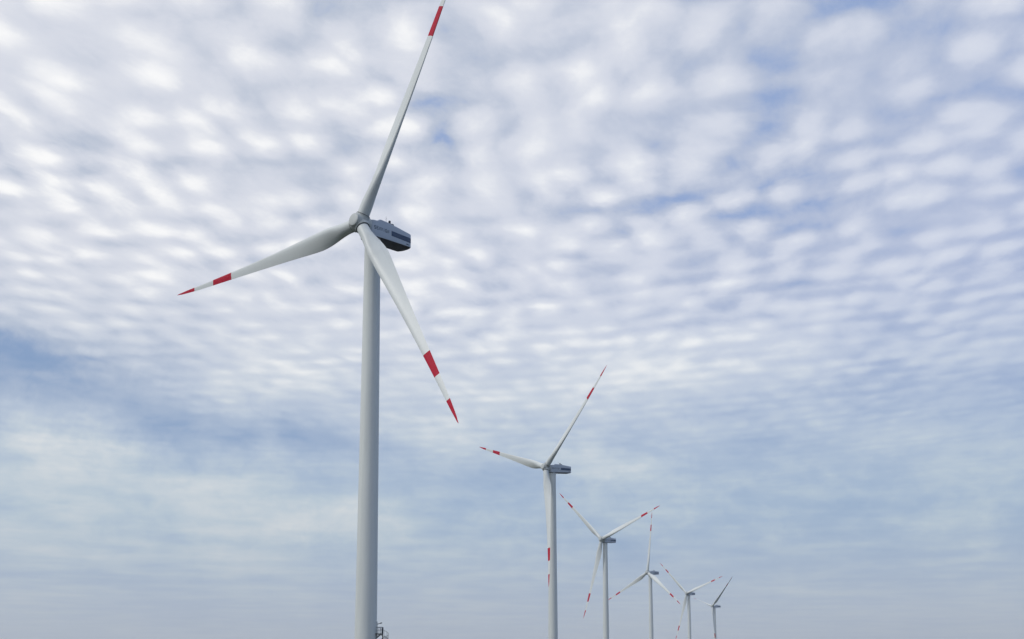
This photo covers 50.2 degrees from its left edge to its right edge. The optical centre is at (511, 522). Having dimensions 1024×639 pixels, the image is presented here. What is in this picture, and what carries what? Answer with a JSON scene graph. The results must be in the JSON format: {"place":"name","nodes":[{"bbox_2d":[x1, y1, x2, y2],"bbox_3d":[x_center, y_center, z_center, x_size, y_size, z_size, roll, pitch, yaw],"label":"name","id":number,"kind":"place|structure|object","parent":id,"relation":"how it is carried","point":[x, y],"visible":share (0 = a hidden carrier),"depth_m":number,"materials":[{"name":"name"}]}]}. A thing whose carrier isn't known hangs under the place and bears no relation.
{"place":"outdoors","nodes":[
{"label":"outdoors","id":0,"kind":"place"},
{"bbox_2d":[0,0,1023,638],"label":"sky","id":1,"kind":"structure","parent":0,"point":[787,236],"materials":[{"name":"blue"}]},
{"bbox_3d":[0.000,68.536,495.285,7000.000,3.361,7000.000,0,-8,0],"label":"ground","id":2,"kind":"structure","parent":0,"visible":0},
{"bbox_2d":[178,0,457,638],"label":"wind turbine","id":3,"kind":"object","parent":2,"relation":"on","point":[379,237],"visible":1,"depth_m":176.13,"materials":[{"name":"paint"}]},
{"bbox_2d":[480,365,606,638],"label":"wind turbine","id":4,"kind":"object","parent":2,"relation":"on","point":[550,471],"visible":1,"depth_m":397.93,"materials":[{"name":"paint"}]},
{"bbox_2d":[560,494,658,638],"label":"wind turbine","id":5,"kind":"object","parent":2,"relation":"on","point":[606,539],"visible":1,"depth_m":622.22,"materials":[{"name":"paint"}]},
{"bbox_2d":[608,515,679,638],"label":"wind turbine","id":6,"kind":"object","parent":2,"relation":"on","point":[651,574],"visible":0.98,"depth_m":828.44,"materials":[{"name":"paint"}]},
{"bbox_2d":[660,563,721,638],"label":"wind turbine","id":7,"kind":"object","parent":2,"relation":"on","point":[687,596],"visible":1,"depth_m":1042.23,"materials":[{"name":"paint"}]},
{"bbox_2d":[692,579,730,638],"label":"wind turbine","id":8,"kind":"object","parent":2,"relation":"on","point":[713,606],"visible":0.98,"depth_m":1227.97,"materials":[{"name":"paint"}]}
]}

